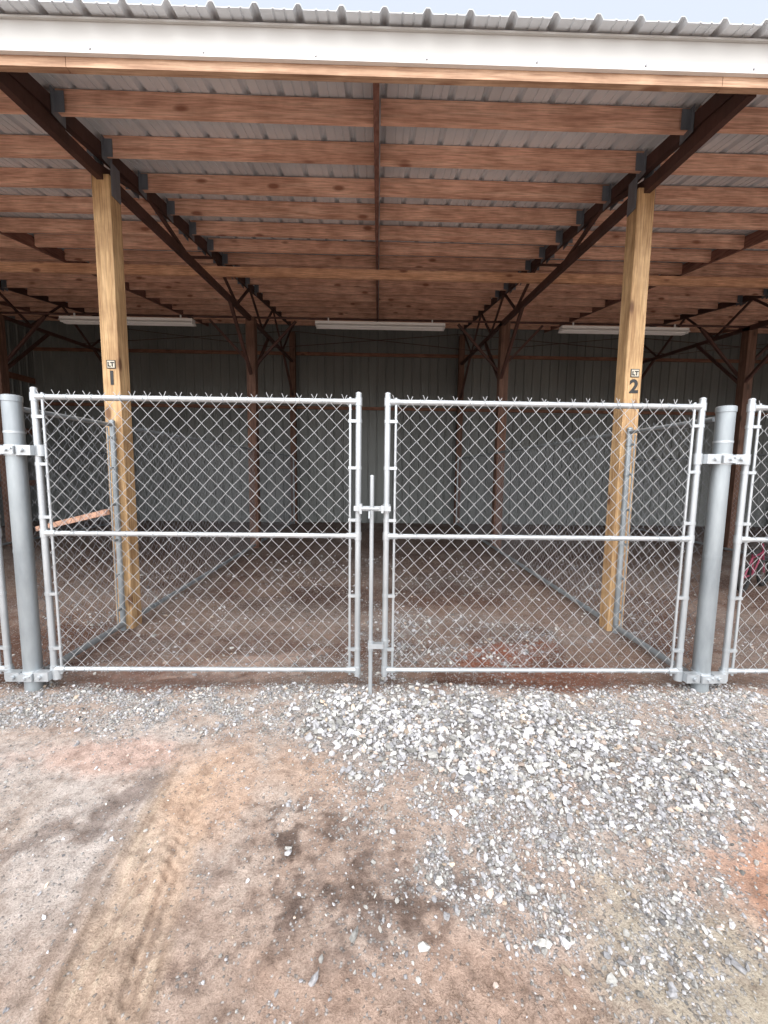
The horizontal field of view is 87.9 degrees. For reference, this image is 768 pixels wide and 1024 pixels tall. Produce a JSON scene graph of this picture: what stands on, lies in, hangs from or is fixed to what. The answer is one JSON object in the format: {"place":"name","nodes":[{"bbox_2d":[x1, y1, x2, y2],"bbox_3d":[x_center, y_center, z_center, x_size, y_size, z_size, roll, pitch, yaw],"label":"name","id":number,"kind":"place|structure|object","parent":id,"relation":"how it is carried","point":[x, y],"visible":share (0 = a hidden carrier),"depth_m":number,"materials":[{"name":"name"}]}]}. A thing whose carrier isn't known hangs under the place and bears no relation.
{"place":"outdoors","nodes":[
{"label":"outdoors","id":0,"kind":"place"},
{"bbox_2d":[0,520,767,1023],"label":"ground","id":1,"kind":"structure","parent":0,"point":[124,952],"depth_m":1.61,"materials":[{"name":"brown soil"}]},
{"bbox_2d":[0,394,62,691],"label":"gate post","id":2,"kind":"object","parent":1,"relation":"on","point":[33,674],"visible":0.94,"depth_m":2.42,"materials":[{"name":"metal"}]},
{"bbox_2d":[0,516,13,673],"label":"chain link gate","id":3,"kind":"structure","parent":2,"relation":"attached to","point":[6,647],"depth_m":2.48,"materials":[{"name":"metal"}]},
{"bbox_2d":[29,387,361,676],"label":"chain link gate","id":4,"kind":"structure","parent":2,"relation":"attached to","point":[35,396],"depth_m":2.44,"materials":[{"name":"metal"}]},
{"bbox_2d":[354,475,390,694],"bbox_3d":[-0.077,0.477,2.470,0.225,1.410,0.128,1,6,-1],"label":"gate latch","id":5,"kind":"object","parent":4,"relation":"attached to","point":[360,508],"visible":0.94,"depth_m":2.44,"materials":[{"name":"metal"}]},
{"bbox_2d":[0,449,110,545],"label":"chain link fence","id":6,"kind":"object","parent":1,"relation":"on","point":[38,537],"visible":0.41,"depth_m":8.47,"materials":[{"name":"metal"}]},
{"bbox_2d":[23,407,294,668],"bbox_3d":[-2.306,-0.089,6.532,0.061,2.000,8.059,1,6,-1],"label":"chain link fence","id":7,"kind":"object","parent":1,"relation":"on","point":[121,625],"visible":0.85,"depth_m":3.70,"materials":[{"name":"metal"}]},
{"bbox_2d":[0,0,767,630],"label":"pole barn","id":8,"kind":"structure","parent":1,"relation":"on","point":[254,190],"depth_m":4.54,"materials":[{"name":"wood"}]},
{"bbox_2d":[35,509,109,530],"bbox_3d":[-3.047,0.089,3.852,1.467,0.319,0.030,4,7,30],"label":"wooden board","id":9,"kind":"object","parent":8,"relation":"attached to","point":[93,515],"visible":0.71,"depth_m":3.71,"materials":[{"name":"brown wood"}]},
{"bbox_2d":[106,360,115,384],"bbox_3d":[-2.240,-1.147,3.272,0.072,0.198,0.007,1,6,-1],"label":"number sign","id":10,"kind":"object","parent":8,"relation":"attached to","point":[111,364],"visible":1,"depth_m":3.27,"materials":[{"name":"black plastic"}]},
{"bbox_2d":[57,313,195,325],"bbox_3d":[-4.391,-3.310,6.826,2.240,0.160,0.200,1,6,-1],"label":"fluorescent light fixture","id":11,"kind":"object","parent":8,"relation":"attached to","point":[144,321],"visible":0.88,"depth_m":6.78,"materials":[{"name":"white metal"}]},
{"bbox_2d":[315,318,445,330],"bbox_3d":[-0.062,-3.265,6.905,2.240,0.160,0.200,1,6,-1],"label":"fluorescent light fixture","id":12,"kind":"object","parent":8,"relation":"attached to","point":[365,325],"visible":1,"depth_m":6.86,"materials":[{"name":"white metal"}]},
{"bbox_2d":[558,322,690,335],"bbox_3d":[4.207,-3.221,6.983,2.240,0.160,0.200,1,6,-1],"label":"fluorescent light fixture","id":13,"kind":"object","parent":8,"relation":"attached to","point":[575,329],"visible":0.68,"depth_m":6.94,"materials":[{"name":"white metal"}]},
{"bbox_2d":[629,369,639,392],"bbox_3d":[2.109,-1.102,3.352,0.076,0.198,0.007,1,6,-1],"label":"number sign","id":14,"kind":"object","parent":8,"relation":"attached to","point":[634,372],"visible":1,"depth_m":3.35,"materials":[{"name":"black plastic"}]},
{"bbox_2d":[455,415,714,670],"bbox_3d":[2.013,-0.044,6.610,0.061,2.000,8.059,1,6,-1],"label":"chain link fence","id":15,"kind":"object","parent":1,"relation":"on","point":[629,444],"visible":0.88,"depth_m":3.83,"materials":[{"name":"metal"}]},
{"bbox_2d":[630,454,767,558],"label":"chain link fence","id":16,"kind":"object","parent":1,"relation":"on","point":[697,542],"visible":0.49,"depth_m":8.51,"materials":[{"name":"metal"}]},
{"bbox_2d":[673,405,750,692],"bbox_3d":[2.079,0.458,2.532,0.351,2.227,0.134,1,6,-1],"label":"gate post","id":17,"kind":"object","parent":1,"relation":"on","point":[700,676],"visible":0.98,"depth_m":2.49,"materials":[{"name":"metal"}]},
{"bbox_2d":[381,392,706,676],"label":"chain link gate","id":18,"kind":"structure","parent":17,"relation":"attached to","point":[700,407],"depth_m":2.48,"materials":[{"name":"metal"}]},
{"bbox_2d":[720,398,767,675],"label":"chain link gate","id":19,"kind":"structure","parent":17,"relation":"attached to","point":[752,408],"depth_m":2.51,"materials":[{"name":"metal"}]},
{"bbox_2d":[737,543,767,592],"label":"childs bicycle","id":20,"kind":"object","parent":1,"relation":"on","point":[749,571],"visible":0.81,"depth_m":4.88,"materials":[{"name":"red paint"}]},
{"bbox_2d":[0,522,767,1023],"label":"gravel","id":21,"kind":"structure","parent":0,"point":[552,740],"depth_m":1.93,"materials":[{"name":"grey gravel"}]},
{"bbox_2d":[40,0,767,24],"label":"sky","id":22,"kind":"structure","parent":0,"point":[704,11],"materials":[{"name":"white"}]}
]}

